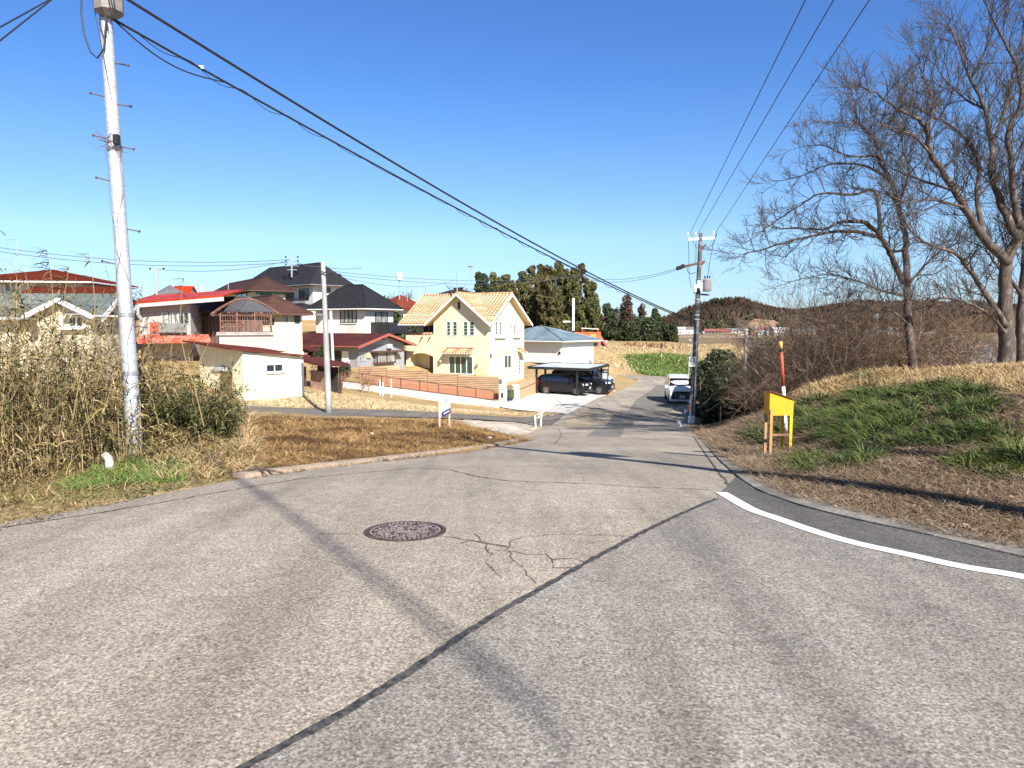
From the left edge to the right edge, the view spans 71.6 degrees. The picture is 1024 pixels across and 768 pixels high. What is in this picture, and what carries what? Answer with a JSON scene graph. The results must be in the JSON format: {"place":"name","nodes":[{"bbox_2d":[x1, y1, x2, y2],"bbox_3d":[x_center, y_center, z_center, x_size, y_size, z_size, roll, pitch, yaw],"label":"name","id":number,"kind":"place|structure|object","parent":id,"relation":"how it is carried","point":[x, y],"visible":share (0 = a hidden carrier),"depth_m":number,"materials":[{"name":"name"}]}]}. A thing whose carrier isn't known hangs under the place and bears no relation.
{"place":"outdoors","nodes":[
{"label":"outdoors","id":0,"kind":"place"},
{"bbox_2d":[153,285,196,294],"bbox_3d":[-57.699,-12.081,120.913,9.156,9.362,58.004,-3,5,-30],"label":"grey roof house","id":1,"kind":"structure","parent":0,"point":[169,289],"depth_m":96.01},
{"bbox_2d":[0,375,734,767],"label":"road","id":2,"kind":"structure","parent":0,"point":[192,631],"depth_m":4.57,"materials":[{"name":"asphalt"}]},
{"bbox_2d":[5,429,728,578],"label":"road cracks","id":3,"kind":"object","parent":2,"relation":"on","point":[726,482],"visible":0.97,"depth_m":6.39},
{"bbox_2d":[364,521,445,540],"bbox_3d":[-0.874,1.201,5.819,0.670,0.010,0.670,0,2,0],"label":"manhole cover","id":4,"kind":"object","parent":2,"relation":"on","point":[416,530],"visible":1,"depth_m":5.79,"materials":[{"name":"metal"}]},
{"bbox_2d":[209,412,533,479],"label":"dry grass","id":5,"kind":"structure","parent":0,"point":[417,425],"depth_m":17.52,"materials":[{"name":"plant"}]},
{"bbox_2d":[241,405,564,425],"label":"path","id":6,"kind":"structure","parent":0,"point":[549,419],"depth_m":36.21,"materials":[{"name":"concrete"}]},
{"bbox_2d":[0,319,1023,541],"bbox_3d":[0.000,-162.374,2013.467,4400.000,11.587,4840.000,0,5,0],"label":"ground","id":7,"kind":"structure","parent":0,"point":[508,427],"depth_m":26.73,"materials":[{"name":"soil"}]},
{"bbox_2d":[25,247,56,428],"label":"tall reed","id":8,"kind":"object","parent":7,"relation":"on","point":[53,301],"visible":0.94,"depth_m":10.42,"materials":[{"name":"beige plant"}]},
{"bbox_2d":[48,265,89,431],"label":"tall reed","id":9,"kind":"object","parent":7,"relation":"on","point":[61,300],"visible":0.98,"depth_m":10.46,"materials":[{"name":"beige plant"}]},
{"bbox_2d":[0,269,138,292],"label":"maroon roof house","id":10,"kind":"structure","parent":7,"relation":"on","point":[87,281],"depth_m":50.42,"materials":[{"name":"white paint"}]},
{"bbox_2d":[0,293,141,386],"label":"cream bungalow","id":11,"kind":"object","parent":7,"relation":"on","point":[89,302],"visible":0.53,"depth_m":31.08,"materials":[{"name":"white paint"}]},
{"bbox_2d":[19,286,135,301],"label":"maroon annex","id":12,"kind":"object","parent":7,"relation":"on","point":[98,290],"visible":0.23,"depth_m":43.53,"materials":[{"name":"red paint"}]},
{"bbox_2d":[80,0,146,455],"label":"steel pole","id":13,"kind":"object","parent":7,"relation":"on","point":[107,11],"visible":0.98,"depth_m":10.74,"materials":[{"name":"grey metal"}]},
{"bbox_2d":[113,19,692,321],"bbox_3d":[1.620,-4.283,23.224,0.036,4.427,29.232,3,6,31],"label":"bundle cable","id":14,"kind":"object","parent":13,"relation":"attached to","point":[199,67],"visible":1,"depth_m":14.34,"materials":[{"name":"rubber"}]},
{"bbox_2d":[114,21,688,319],"bbox_3d":[1.607,-4.240,23.208,0.055,4.428,29.163,3,6,31],"label":"spiral wire","id":15,"kind":"object","parent":14,"relation":"attached to","point":[350,153],"visible":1,"depth_m":14.58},
{"bbox_2d":[126,0,693,320],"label":"trunk cable","id":16,"kind":"object","parent":13,"relation":"attached to","point":[244,71],"visible":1,"depth_m":14.29,"materials":[{"name":"rubber"}]},
{"bbox_2d":[51,452,199,492],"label":"green grass","id":17,"kind":"structure","parent":7,"relation":"on","point":[100,482],"depth_m":8.98,"materials":[{"name":"plant"}]},
{"bbox_2d":[0,439,256,505],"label":"dry litter","id":18,"kind":"object","parent":7,"relation":"on","point":[48,473],"visible":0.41,"depth_m":9.10,"materials":[{"name":"beige plant"}]},
{"bbox_2d":[0,231,263,483],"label":"thicket leaves","id":19,"kind":"object","parent":7,"relation":"on","point":[159,434],"visible":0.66,"depth_m":11.21,"materials":[{"name":"beige plant"}]},
{"bbox_2d":[0,461,282,529],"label":"verge litter","id":20,"kind":"object","parent":7,"relation":"on","point":[108,489],"visible":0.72,"depth_m":7.31,"materials":[{"name":"beige plant"}]},
{"bbox_2d":[96,358,249,441],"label":"bamboo bush","id":21,"kind":"object","parent":7,"relation":"on","point":[210,397],"visible":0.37,"depth_m":13.84,"materials":[{"name":"green plant"}]},
{"bbox_2d":[133,289,242,360],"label":"red roof house","id":22,"kind":"structure","parent":7,"relation":"on","point":[163,304],"depth_m":49.54,"materials":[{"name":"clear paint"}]},
{"bbox_2d":[139,365,259,439],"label":"bamboo bush","id":23,"kind":"object","parent":7,"relation":"on","point":[187,389],"visible":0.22,"depth_m":14.19,"materials":[{"name":"green plant"}]},
{"bbox_2d":[135,401,269,481],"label":"dry grass","id":24,"kind":"structure","parent":7,"relation":"on","point":[249,419],"depth_m":10.88,"materials":[{"name":"plant"}]},
{"bbox_2d":[159,394,250,442],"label":"bamboo bush","id":25,"kind":"object","parent":7,"relation":"on","point":[228,418],"visible":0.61,"depth_m":14.05,"materials":[{"name":"green plant"}]},
{"bbox_2d":[191,296,274,343],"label":"dark roof annex","id":26,"kind":"object","parent":7,"relation":"on","point":[211,326],"visible":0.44,"depth_m":51.88,"materials":[{"name":"wood"}]},
{"bbox_2d":[216,331,274,349],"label":"terrace block","id":27,"kind":"structure","parent":7,"relation":"on","point":[262,339],"depth_m":44.50,"materials":[{"name":"white paint"}]},
{"bbox_2d":[210,298,279,331],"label":"pergola","id":28,"kind":"object","parent":27,"relation":"on","point":[236,326],"visible":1,"depth_m":44.48,"materials":[{"name":"wood"}]},
{"bbox_2d":[182,320,309,399],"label":"storage shed","id":29,"kind":"structure","parent":7,"relation":"on","point":[277,374],"depth_m":38.40,"materials":[{"name":"paint"}]},
{"bbox_2d":[214,276,295,298],"bbox_3d":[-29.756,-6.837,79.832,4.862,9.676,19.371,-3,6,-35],"label":"roof","id":30,"kind":"structure","parent":7,"relation":"on","point":[259,286],"depth_m":72.91,"materials":[{"name":"tile"}]},
{"bbox_2d":[211,294,313,356],"bbox_3d":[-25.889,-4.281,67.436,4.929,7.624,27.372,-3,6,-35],"label":"brown roof house","id":31,"kind":"structure","parent":7,"relation":"on","point":[287,325],"depth_m":57.13,"materials":[{"name":"paint"}]},
{"bbox_2d":[254,262,352,319],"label":"house","id":32,"kind":"structure","parent":7,"relation":"on","point":[304,281],"depth_m":93.35,"materials":[{"name":"white paint"}]},
{"bbox_2d":[303,357,349,393],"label":"lean to","id":33,"kind":"object","parent":7,"relation":"on","point":[317,380],"visible":0.53,"depth_m":42.96,"materials":[{"name":"brown metal"}]},
{"bbox_2d":[320,261,341,412],"bbox_3d":[-8.412,-2.074,33.360,1.043,7.320,0.402,1,5,7],"label":"concrete pole","id":34,"kind":"object","parent":7,"relation":"on","point":[328,397],"visible":0.96,"depth_m":33.35,"materials":[{"name":"grey concrete"}]},
{"bbox_2d":[305,284,408,334],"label":"white house","id":35,"kind":"structure","parent":7,"relation":"on","point":[358,308],"depth_m":73.29,"materials":[{"name":"paint"}]},
{"bbox_2d":[302,333,416,368],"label":"grey bungalow","id":36,"kind":"object","parent":7,"relation":"on","point":[369,349],"visible":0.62,"depth_m":59.76,"materials":[{"name":"paint"}]},
{"bbox_2d":[370,350,403,363],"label":"bay window","id":37,"kind":"structure","parent":36,"relation":"in","point":[389,356],"depth_m":60.08,"materials":[{"name":"white glass"}]},
{"bbox_2d":[233,428,541,478],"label":"kerb","id":38,"kind":"structure","parent":7,"relation":"on","point":[249,474],"depth_m":10.78,"materials":[{"name":"concrete"}]},
{"bbox_2d":[234,389,552,415],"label":"dry grass","id":39,"kind":"structure","parent":7,"relation":"on","point":[375,403],"depth_m":39.99,"materials":[{"name":"plant"}]},
{"bbox_2d":[343,382,498,407],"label":"retaining wall","id":40,"kind":"structure","parent":7,"relation":"on","point":[437,397],"depth_m":47.52,"materials":[{"name":"concrete"}]},
{"bbox_2d":[342,371,494,400],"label":"metal railing","id":41,"kind":"object","parent":40,"relation":"on","point":[438,388],"visible":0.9,"depth_m":47.66,"materials":[{"name":"metal"}]},
{"bbox_2d":[359,366,498,399],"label":"slat fence","id":42,"kind":"object","parent":7,"relation":"on","point":[487,382],"visible":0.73,"depth_m":51.05,"materials":[{"name":"beige"}]},
{"bbox_2d":[398,292,532,381],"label":"cream house","id":43,"kind":"structure","parent":7,"relation":"on","point":[463,333],"depth_m":62.07,"materials":[{"name":"paint"}]},
{"bbox_2d":[449,356,472,374],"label":"patio door","id":44,"kind":"structure","parent":43,"relation":"in","point":[457,364],"depth_m":61.43,"materials":[{"name":"white paint"}]},
{"bbox_2d":[474,271,493,292],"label":"evergreen tree","id":45,"kind":"object","parent":7,"relation":"on","point":[482,280],"visible":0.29,"depth_m":113.05,"materials":[{"name":"green plant"}]},
{"bbox_2d":[515,271,529,310],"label":"tree","id":46,"kind":"object","parent":7,"relation":"on","point":[522,287],"visible":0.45,"depth_m":121.56,"materials":[{"name":"green plant"}]},
{"bbox_2d":[518,378,535,398],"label":"block wall","id":47,"kind":"structure","parent":7,"relation":"on","point":[527,387],"depth_m":52.86,"materials":[{"name":"beige"}]},
{"bbox_2d":[525,265,539,303],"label":"tree","id":48,"kind":"object","parent":7,"relation":"on","point":[530,270],"visible":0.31,"depth_m":123.77,"materials":[{"name":"green plant"}]},
{"bbox_2d":[522,292,543,328],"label":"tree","id":49,"kind":"object","parent":7,"relation":"on","point":[532,309],"visible":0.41,"depth_m":117.22,"materials":[{"name":"green plant"}]},
{"bbox_2d":[535,264,559,327],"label":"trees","id":50,"kind":"object","parent":7,"relation":"on","point":[544,300],"visible":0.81,"depth_m":112.37,"materials":[{"name":"green plant"}]},
{"bbox_2d":[550,261,568,325],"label":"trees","id":51,"kind":"object","parent":7,"relation":"on","point":[558,270],"visible":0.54,"depth_m":112.90,"materials":[{"name":"green plant"}]},
{"bbox_2d":[524,326,602,363],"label":"house","id":52,"kind":"structure","parent":7,"relation":"on","point":[544,344],"depth_m":73.96,"materials":[{"name":"white"}]},
{"bbox_2d":[562,267,585,331],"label":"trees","id":53,"kind":"object","parent":7,"relation":"on","point":[573,286],"visible":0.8,"depth_m":112.37,"materials":[{"name":"green plant"}]},
{"bbox_2d":[581,280,599,331],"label":"tree","id":54,"kind":"object","parent":7,"relation":"on","point":[590,302],"visible":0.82,"depth_m":113.42,"materials":[{"name":"green plant"}]},
{"bbox_2d":[602,307,627,340],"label":"conifer tree","id":55,"kind":"object","parent":7,"relation":"on","point":[612,321],"visible":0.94,"depth_m":128.62,"materials":[{"name":"green plant"}]},
{"bbox_2d":[617,293,636,340],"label":"conifer tree","id":56,"kind":"object","parent":7,"relation":"on","point":[626,307],"visible":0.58,"depth_m":128.66,"materials":[{"name":"brown plant"}]},
{"bbox_2d":[619,315,645,340],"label":"conifer tree","id":57,"kind":"object","parent":7,"relation":"on","point":[631,328],"visible":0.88,"depth_m":127.37,"materials":[{"name":"green plant"}]},
{"bbox_2d":[636,316,660,340],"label":"conifer tree","id":58,"kind":"object","parent":7,"relation":"on","point":[650,327],"visible":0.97,"depth_m":126.76,"materials":[{"name":"green plant"}]},
{"bbox_2d":[624,351,699,376],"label":"green grass","id":59,"kind":"structure","parent":7,"relation":"on","point":[649,371],"depth_m":89.99,"materials":[{"name":"plant"}]},
{"bbox_2d":[676,231,716,423],"bbox_3d":[9.230,-2.657,35.690,2.097,9.992,0.775,0,5,0],"label":"utility pole","id":60,"kind":"object","parent":7,"relation":"on","point":[704,286],"visible":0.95,"depth_m":35.67,"materials":[{"name":"white paint"}]},
{"bbox_2d":[696,371,723,417],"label":"evergreen bush","id":61,"kind":"object","parent":7,"relation":"on","point":[708,381],"visible":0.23,"depth_m":38.46,"materials":[{"name":"green plant"}]},
{"bbox_2d":[698,383,729,423],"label":"evergreen bush","id":62,"kind":"object","parent":7,"relation":"on","point":[708,415],"visible":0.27,"depth_m":35.77,"materials":[{"name":"green plant"}]},
{"bbox_2d":[696,348,735,403],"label":"evergreen bush","id":63,"kind":"object","parent":7,"relation":"on","point":[714,357],"visible":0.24,"depth_m":42.67,"materials":[{"name":"green plant"}]},
{"bbox_2d":[698,358,759,402],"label":"evergreen bush","id":64,"kind":"object","parent":7,"relation":"on","point":[725,374],"visible":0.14,"depth_m":39.55,"materials":[{"name":"green plant"}]},
{"bbox_2d":[711,375,763,419],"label":"evergreen bush","id":65,"kind":"object","parent":7,"relation":"on","point":[726,409],"visible":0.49,"depth_m":34.31,"materials":[{"name":"green plant"}]},
{"bbox_2d":[704,350,800,409],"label":"bare shrub","id":66,"kind":"object","parent":7,"relation":"on","point":[755,379],"visible":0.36,"depth_m":28.37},
{"bbox_2d":[715,353,801,415],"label":"bare shrub","id":67,"kind":"object","parent":7,"relation":"on","point":[752,393],"visible":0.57,"depth_m":25.93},
{"bbox_2d":[763,389,795,455],"bbox_3d":[4.738,0.812,12.641,0.484,1.437,0.300,0,5,-3],"label":"grit box","id":68,"kind":"object","parent":7,"relation":"on","point":[777,404],"visible":0.79,"depth_m":12.50,"materials":[{"name":"plastic"}]},
{"bbox_2d":[696,267,863,407],"bbox_3d":[12.026,-1.750,31.153,6.802,7.107,6.556,-4,6,-37],"label":"bare shrub","id":69,"kind":"object","parent":7,"relation":"on","point":[743,341],"visible":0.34,"depth_m":31.70,"materials":[{"name":"plant"}]},
{"bbox_2d":[779,341,787,437],"bbox_3d":[5.459,0.194,14.264,0.264,2.106,0.084,0,5,0],"label":"snow pole","id":70,"kind":"object","parent":7,"relation":"on","point":[782,376],"visible":0.64,"depth_m":14.21,"materials":[{"name":"metal"}]},
{"bbox_2d":[715,272,869,389],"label":"bare shrub","id":71,"kind":"object","parent":7,"relation":"on","point":[779,325],"visible":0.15,"depth_m":43.61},
{"bbox_2d":[713,320,889,412],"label":"bare shrub","id":72,"kind":"object","parent":7,"relation":"on","point":[772,379],"visible":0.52,"depth_m":26.22,"materials":[{"name":"plant"}]},
{"bbox_2d":[701,267,922,422],"bbox_3d":[10.874,-1.396,25.480,5.350,5.673,6.196,-4,6,-41],"label":"bare shrub","id":73,"kind":"object","parent":7,"relation":"on","point":[789,363],"visible":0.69,"depth_m":25.77,"materials":[{"name":"plant"}]},
{"bbox_2d":[719,272,917,383],"bbox_3d":[13.177,-1.907,30.773,6.819,6.408,8.442,-1,5,-10],"label":"bare shrub","id":74,"kind":"object","parent":7,"relation":"on","point":[788,292],"visible":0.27,"depth_m":30.40,"materials":[{"name":"plant"}]},
{"bbox_2d":[738,273,933,389],"bbox_3d":[11.652,-1.736,25.740,5.875,5.178,5.662,-2,5,-26],"label":"bare shrub","id":75,"kind":"object","parent":7,"relation":"on","point":[847,344],"visible":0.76,"depth_m":25.16,"materials":[{"name":"plant"}]},
{"bbox_2d":[697,48,975,369],"bbox_3d":[11.777,-5.649,24.459,11.759,12.143,7.101,0,5,0],"label":"bare tree","id":76,"kind":"object","parent":7,"relation":"on","point":[896,268],"visible":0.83,"depth_m":24.20,"materials":[{"name":"brown plant"}]},
{"bbox_2d":[727,253,984,410],"bbox_3d":[14.017,-1.946,29.192,7.134,7.188,8.262,-2,5,-20],"label":"bare shrub","id":77,"kind":"object","parent":7,"relation":"on","point":[855,331],"visible":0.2,"depth_m":29.41,"materials":[{"name":"plant"}]},
{"bbox_2d":[690,404,1023,547],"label":"dead grass","id":78,"kind":"structure","parent":7,"relation":"on","point":[719,436],"depth_m":7.84,"materials":[{"name":"plant"}]},
{"bbox_2d":[774,256,945,376],"bbox_3d":[12.937,-2.062,26.474,5.337,5.517,6.606,1,5,6],"label":"bare shrub","id":79,"kind":"object","parent":7,"relation":"on","point":[848,323],"visible":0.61,"depth_m":25.75,"materials":[{"name":"plant"}]},
{"bbox_2d":[697,435,1023,557],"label":"kerb","id":80,"kind":"structure","parent":7,"relation":"on","point":[881,520],"depth_m":6.26,"materials":[{"name":"concrete"}]},
{"bbox_2d":[747,255,994,381],"bbox_3d":[14.094,-2.277,28.785,7.152,6.366,7.421,0,5,-5],"label":"bare shrub","id":81,"kind":"object","parent":7,"relation":"on","point":[854,330],"visible":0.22,"depth_m":28.70,"materials":[{"name":"plant"}]},
{"bbox_2d":[733,367,1023,482],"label":"green grass","id":82,"kind":"structure","parent":7,"relation":"on","point":[859,416],"depth_m":10.99,"materials":[{"name":"plant"}]},
{"bbox_2d":[814,267,951,373],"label":"bare shrub","id":83,"kind":"object","parent":7,"relation":"on","point":[917,343],"visible":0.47,"depth_m":25.57,"materials":[{"name":"plant"}]},
{"bbox_2d":[794,256,985,370],"bbox_3d":[14.856,-2.143,28.285,6.522,5.800,8.074,1,5,11],"label":"bare shrub","id":84,"kind":"object","parent":7,"relation":"on","point":[914,330],"visible":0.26,"depth_m":27.33,"materials":[{"name":"plant"}]},
{"bbox_2d":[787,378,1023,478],"bbox_3d":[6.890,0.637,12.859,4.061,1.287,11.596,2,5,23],"label":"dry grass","id":85,"kind":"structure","parent":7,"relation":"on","point":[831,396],"depth_m":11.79,"materials":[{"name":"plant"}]},
{"bbox_2d":[790,360,1023,405],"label":"dry grass","id":86,"kind":"structure","parent":7,"relation":"on","point":[998,375],"depth_m":17.75,"materials":[{"name":"plant"}]},
{"bbox_2d":[809,0,1023,362],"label":"bare tree","id":87,"kind":"object","parent":7,"relation":"on","point":[1004,314],"visible":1,"depth_m":21.50,"materials":[{"name":"brown plant"}]},
{"bbox_2d":[839,270,997,369],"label":"bare shrub","id":88,"kind":"object","parent":7,"relation":"on","point":[963,354],"visible":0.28,"depth_m":29.42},
{"bbox_2d":[882,282,1016,367],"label":"bare shrub","id":89,"kind":"object","parent":7,"relation":"on","point":[959,347],"visible":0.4,"depth_m":29.09,"materials":[{"name":"plant"}]},
{"bbox_2d":[889,259,1015,366],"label":"bare shrub","id":90,"kind":"object","parent":7,"relation":"on","point":[986,358],"visible":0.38,"depth_m":28.70,"materials":[{"name":"plant"}]},
{"bbox_2d":[930,139,1023,361],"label":"bare tree","id":91,"kind":"object","parent":7,"relation":"on","point":[1019,328],"visible":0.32,"depth_m":24.73,"materials":[{"name":"brown plant"}]},
{"bbox_2d":[945,268,1017,363],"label":"bare shrub","id":92,"kind":"object","parent":7,"relation":"on","point":[981,332],"visible":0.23,"depth_m":29.15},
{"bbox_2d":[0,0,1023,326],"label":"sky","id":93,"kind":"structure","parent":0,"point":[599,133],"materials":[{"name":"blue"}]},
{"bbox_2d":[499,391,615,413],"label":"driveway","id":94,"kind":"structure","parent":0,"point":[564,402],"depth_m":50.07,"materials":[{"name":"concrete"}]},
{"bbox_2d":[538,373,592,394],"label":"minivan","id":95,"kind":"object","parent":94,"relation":"on","point":[553,382],"visible":0.99,"depth_m":54.72,"materials":[{"name":"black paint"}]},
{"bbox_2d":[527,362,608,395],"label":"carport","id":96,"kind":"object","parent":94,"relation":"on","point":[598,370],"visible":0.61,"depth_m":55.66,"materials":[{"name":"metal"}]},
{"bbox_2d":[552,370,614,393],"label":"black minivan","id":97,"kind":"object","parent":94,"relation":"on","point":[600,385],"visible":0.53,"depth_m":56.31,"materials":[{"name":"paint"}]},
{"bbox_2d":[561,407,611,427],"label":"road","id":98,"kind":"structure","parent":0,"point":[599,416],"depth_m":39.15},
{"bbox_2d":[587,428,623,436],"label":"road","id":99,"kind":"structure","parent":0,"point":[608,432],"depth_m":28.57,"materials":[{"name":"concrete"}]},
{"bbox_2d":[604,414,635,426],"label":"road","id":100,"kind":"structure","parent":0,"point":[616,420],"depth_m":37.27,"materials":[{"name":"asphalt"}]},
{"bbox_2d":[250,495,1023,767],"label":"road","id":101,"kind":"structure","parent":0,"point":[721,632],"depth_m":3.29,"materials":[{"name":"asphalt"}]},
{"bbox_2d":[235,498,716,767],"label":"road seam","id":102,"kind":"object","parent":101,"relation":"on","point":[359,702],"visible":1,"depth_m":3.33,"materials":[{"name":"asphalt"}]},
{"bbox_2d":[716,492,1023,578],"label":"road marking","id":103,"kind":"object","parent":101,"relation":"on","point":[737,501],"visible":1,"depth_m":5.37,"materials":[{"name":"paint"}]},
{"bbox_2d":[626,385,686,420],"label":"road","id":104,"kind":"structure","parent":0,"point":[652,404],"depth_m":47.24,"materials":[{"name":"asphalt"}]},
{"bbox_2d":[664,374,689,402],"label":"minivan","id":105,"kind":"object","parent":104,"relation":"on","point":[677,387],"visible":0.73,"depth_m":48.89,"materials":[{"name":"white paint"}]},
{"bbox_2d":[598,343,742,373],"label":"dry grass","id":106,"kind":"structure","parent":0,"point":[643,347],"depth_m":95.46,"materials":[{"name":"plant"}]},
{"bbox_2d":[650,295,1016,332],"bbox_3d":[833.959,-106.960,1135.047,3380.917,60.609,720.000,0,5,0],"label":"hill","id":107,"kind":"structure","parent":0,"point":[711,310],"depth_m":911.33,"materials":[{"name":"plant"}]},
{"bbox_2d":[722,477,1023,573],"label":"road","id":108,"kind":"structure","parent":0,"point":[905,540],"depth_m":5.68,"materials":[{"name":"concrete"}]},
{"bbox_2d":[974,389,1023,442],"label":"dry grass","id":109,"kind":"structure","parent":0,"point":[1015,414],"depth_m":10.54,"materials":[{"name":"plant"}]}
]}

